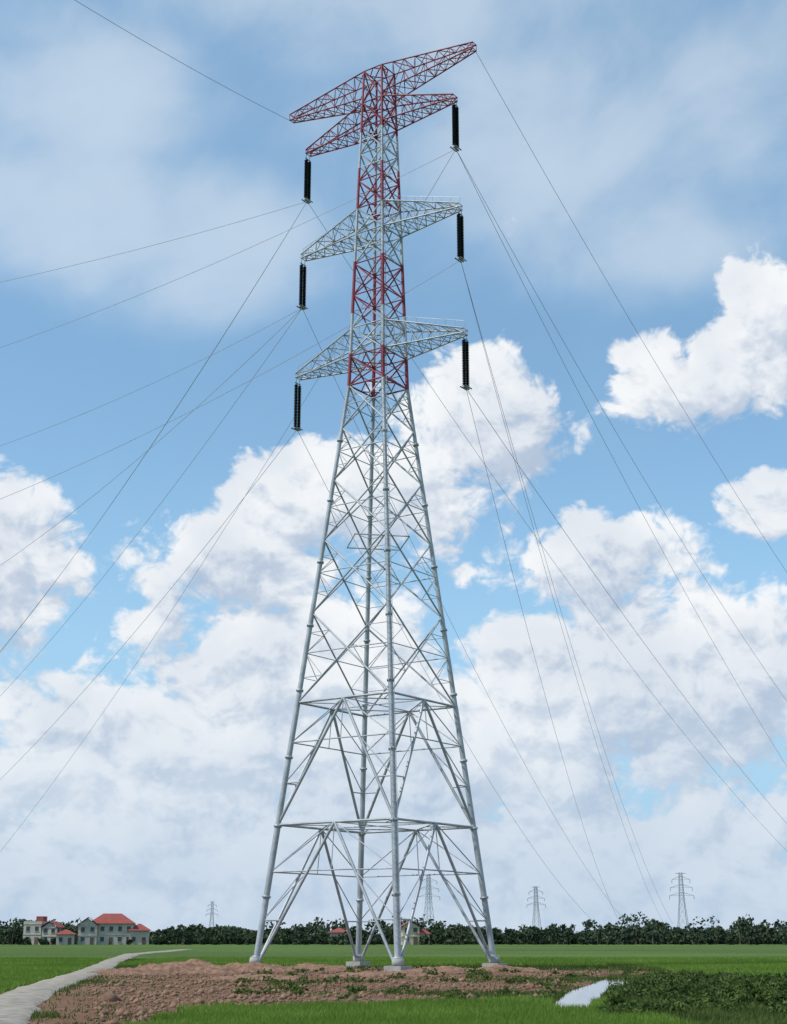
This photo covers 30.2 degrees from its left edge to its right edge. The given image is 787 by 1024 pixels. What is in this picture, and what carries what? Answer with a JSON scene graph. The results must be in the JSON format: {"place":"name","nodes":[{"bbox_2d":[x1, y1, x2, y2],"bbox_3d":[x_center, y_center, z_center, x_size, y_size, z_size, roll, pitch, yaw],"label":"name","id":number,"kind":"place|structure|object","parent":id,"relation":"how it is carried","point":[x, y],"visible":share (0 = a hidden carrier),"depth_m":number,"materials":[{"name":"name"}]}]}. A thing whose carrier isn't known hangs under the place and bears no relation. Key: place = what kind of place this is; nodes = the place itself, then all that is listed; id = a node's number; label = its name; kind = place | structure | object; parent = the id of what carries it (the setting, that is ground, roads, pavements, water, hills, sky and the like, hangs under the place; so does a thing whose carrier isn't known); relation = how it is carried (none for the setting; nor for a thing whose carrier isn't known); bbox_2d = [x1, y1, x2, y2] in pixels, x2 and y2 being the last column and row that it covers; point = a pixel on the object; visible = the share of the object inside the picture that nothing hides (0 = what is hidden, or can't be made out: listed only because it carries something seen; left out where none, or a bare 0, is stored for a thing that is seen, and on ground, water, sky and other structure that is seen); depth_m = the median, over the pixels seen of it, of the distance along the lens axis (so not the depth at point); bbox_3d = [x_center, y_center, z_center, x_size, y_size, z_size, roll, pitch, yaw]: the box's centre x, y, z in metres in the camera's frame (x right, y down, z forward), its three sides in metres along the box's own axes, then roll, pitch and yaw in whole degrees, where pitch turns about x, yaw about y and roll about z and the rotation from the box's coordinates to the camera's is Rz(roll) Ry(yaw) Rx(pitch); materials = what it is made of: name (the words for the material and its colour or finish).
{"place":"outdoors","nodes":[
{"label":"outdoors","id":0,"kind":"place"},
{"bbox_2d":[0,949,191,1023],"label":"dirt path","id":1,"kind":"structure","parent":0,"point":[17,1004],"depth_m":65.37,"materials":[{"name":"grey concrete"}]},
{"bbox_2d":[206,902,217,926],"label":"transmission tower","id":2,"kind":"structure","parent":0,"point":[211,905],"depth_m":1205.22,"materials":[{"name":"grey metal"}]},
{"bbox_2d":[0,956,786,1023],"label":"rice field","id":3,"kind":"structure","parent":0,"point":[15,972],"depth_m":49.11,"materials":[{"name":"green plant"}]},
{"bbox_2d":[0,944,786,1023],"bbox_3d":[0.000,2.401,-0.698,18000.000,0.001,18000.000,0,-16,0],"label":"ground","id":4,"kind":"structure","parent":0,"point":[508,950],"depth_m":207.55,"materials":[{"name":"brown soil"}]},
{"bbox_2d":[23,921,63,944],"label":"walls","id":5,"kind":"structure","parent":4,"relation":"on","point":[32,933],"depth_m":457.37,"materials":[{"name":"beige paint"}]},
{"bbox_2d":[34,937,52,944],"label":"door","id":6,"kind":"structure","parent":5,"relation":"attached to","point":[35,940],"depth_m":456.54,"materials":[{"name":"brown wood"}]},
{"bbox_2d":[26,927,62,938],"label":"windows","id":7,"kind":"structure","parent":5,"relation":"attached to","point":[45,929],"depth_m":456.98,"materials":[{"name":"grey glass"}]},
{"bbox_2d":[36,916,64,926],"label":"roof","id":8,"kind":"structure","parent":5,"relation":"on","point":[44,918],"depth_m":461.54,"materials":[{"name":"red tile"}]},
{"bbox_2d":[56,934,75,944],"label":"walls","id":9,"kind":"structure","parent":4,"relation":"on","point":[65,939],"depth_m":446.56,"materials":[{"name":"beige paint"}]},
{"bbox_2d":[56,929,75,933],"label":"roof","id":10,"kind":"structure","parent":9,"relation":"on","point":[65,931],"depth_m":447.67,"materials":[{"name":"red tile"}]},
{"bbox_2d":[77,918,149,944],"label":"walls","id":11,"kind":"structure","parent":4,"relation":"on","point":[106,933],"depth_m":451.03,"materials":[{"name":"beige paint"}]},
{"bbox_2d":[77,913,151,930],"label":"roof","id":12,"kind":"structure","parent":11,"relation":"on","point":[104,918],"depth_m":453.81,"materials":[{"name":"red tile"}]},
{"bbox_2d":[81,926,149,940],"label":"windows","id":13,"kind":"structure","parent":11,"relation":"attached to","point":[102,929],"depth_m":451.24,"materials":[{"name":"grey glass"}]},
{"bbox_2d":[90,937,145,944],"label":"door","id":14,"kind":"structure","parent":11,"relation":"attached to","point":[111,940],"depth_m":450.61,"materials":[{"name":"brown wood"}]},
{"bbox_2d":[86,967,170,974],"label":"soil heap","id":15,"kind":"object","parent":4,"relation":"on","point":[134,971],"visible":0.62,"depth_m":98.45,"materials":[{"name":"brown soil"}]},
{"bbox_2d":[136,958,240,973],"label":"soil heap","id":16,"kind":"object","parent":4,"relation":"on","point":[192,966],"visible":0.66,"depth_m":101.96,"materials":[{"name":"brown soil"}]},
{"bbox_2d":[204,974,309,979],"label":"soil heap","id":17,"kind":"object","parent":4,"relation":"on","point":[236,977],"visible":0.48,"depth_m":86.94,"materials":[{"name":"brown soil"}]},
{"bbox_2d":[222,962,295,971],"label":"soil heap","id":18,"kind":"object","parent":4,"relation":"on","point":[252,967],"visible":0.53,"depth_m":107.06,"materials":[{"name":"brown soil"}]},
{"bbox_2d":[284,963,357,970],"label":"soil heap","id":19,"kind":"object","parent":4,"relation":"on","point":[310,966],"visible":0.45,"depth_m":110.03,"materials":[{"name":"brown soil"}]},
{"bbox_2d":[330,933,347,944],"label":"walls","id":20,"kind":"structure","parent":4,"relation":"on","point":[332,934],"depth_m":451.97,"materials":[{"name":"beige paint"}]},
{"bbox_2d":[329,928,350,932],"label":"roof","id":21,"kind":"structure","parent":20,"relation":"on","point":[338,930],"depth_m":454.13,"materials":[{"name":"red tile"}]},
{"bbox_2d":[83,964,607,1023],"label":"soil clods","id":22,"kind":"object","parent":4,"relation":"on","point":[108,996],"visible":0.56,"depth_m":68.74,"materials":[{"name":"brown soil"}]},
{"bbox_2d":[31,965,660,1023],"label":"weeds","id":23,"kind":"object","parent":4,"relation":"on","point":[125,1018],"visible":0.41,"depth_m":65.75,"materials":[{"name":"green plant"}]},
{"bbox_2d":[249,41,507,970],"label":"transmission tower","id":24,"kind":"structure","parent":4,"relation":"on","point":[397,959],"depth_m":125.72,"materials":[{"name":"grey metal"}]},
{"bbox_2d":[0,0,786,930],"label":"power lines","id":25,"kind":"object","parent":24,"relation":"hanging from","point":[378,472],"visible":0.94,"depth_m":153.06,"materials":[{"name":"metal"}]},
{"bbox_2d":[328,970,434,976],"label":"soil heap","id":26,"kind":"object","parent":4,"relation":"on","point":[368,973],"visible":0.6,"depth_m":94.59,"materials":[{"name":"brown soil"}]},
{"bbox_2d":[0,925,781,943],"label":"hedge row","id":27,"kind":"object","parent":4,"relation":"on","point":[240,932],"visible":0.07,"depth_m":474.77,"materials":[{"name":"green plant"}]},
{"bbox_2d":[0,911,786,944],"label":"distant tree line","id":28,"kind":"object","parent":4,"relation":"on","point":[745,930],"visible":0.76,"depth_m":460.82,"materials":[{"name":"green plant"}]},
{"bbox_2d":[400,922,429,944],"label":"walls","id":29,"kind":"structure","parent":4,"relation":"on","point":[412,934],"depth_m":438.70,"materials":[{"name":"paint"}]},
{"bbox_2d":[402,928,420,940],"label":"windows","id":30,"kind":"structure","parent":29,"relation":"attached to","point":[414,929],"depth_m":438.78,"materials":[{"name":"grey glass"}]},
{"bbox_2d":[401,921,431,933],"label":"roof","id":31,"kind":"structure","parent":29,"relation":"on","point":[422,931],"depth_m":440.40,"materials":[{"name":"red tile"}]},
{"bbox_2d":[413,937,428,944],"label":"door","id":32,"kind":"structure","parent":29,"relation":"attached to","point":[414,940],"depth_m":437.99,"materials":[{"name":"brown wood"}]},
{"bbox_2d":[401,965,492,972],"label":"soil heap","id":33,"kind":"object","parent":4,"relation":"on","point":[450,969],"visible":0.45,"depth_m":103.37,"materials":[{"name":"brown soil"}]},
{"bbox_2d":[231,964,708,999],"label":"undergrowth","id":34,"kind":"object","parent":4,"relation":"on","point":[293,988],"visible":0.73,"depth_m":79.85,"materials":[{"name":"green plant"}]},
{"bbox_2d":[477,964,540,971],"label":"soil heap","id":35,"kind":"object","parent":4,"relation":"on","point":[494,968],"visible":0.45,"depth_m":107.27,"materials":[{"name":"brown soil"}]},
{"bbox_2d":[595,968,786,1015],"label":"shrub","id":36,"kind":"object","parent":4,"relation":"on","point":[673,988],"visible":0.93,"depth_m":55.38,"materials":[{"name":"green plant"}]},
{"bbox_2d":[0,0,786,934],"label":"sky","id":37,"kind":"structure","parent":0,"point":[659,127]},
{"bbox_2d":[419,875,439,926],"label":"transmission tower","id":38,"kind":"structure","parent":0,"point":[429,893],"depth_m":870.35,"materials":[{"name":"grey metal"}]},
{"bbox_2d":[527,886,545,928],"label":"transmission tower","id":39,"kind":"structure","parent":0,"point":[535,906],"depth_m":869.02,"materials":[{"name":"grey metal"}]},
{"bbox_2d":[554,979,632,1007],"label":"water","id":40,"kind":"structure","parent":0,"point":[583,995],"depth_m":65.47,"materials":[{"name":"grey liquid"}]},
{"bbox_2d":[669,873,693,928],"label":"transmission tower","id":41,"kind":"structure","parent":0,"point":[680,889],"depth_m":870.49,"materials":[{"name":"grey metal"}]}
]}

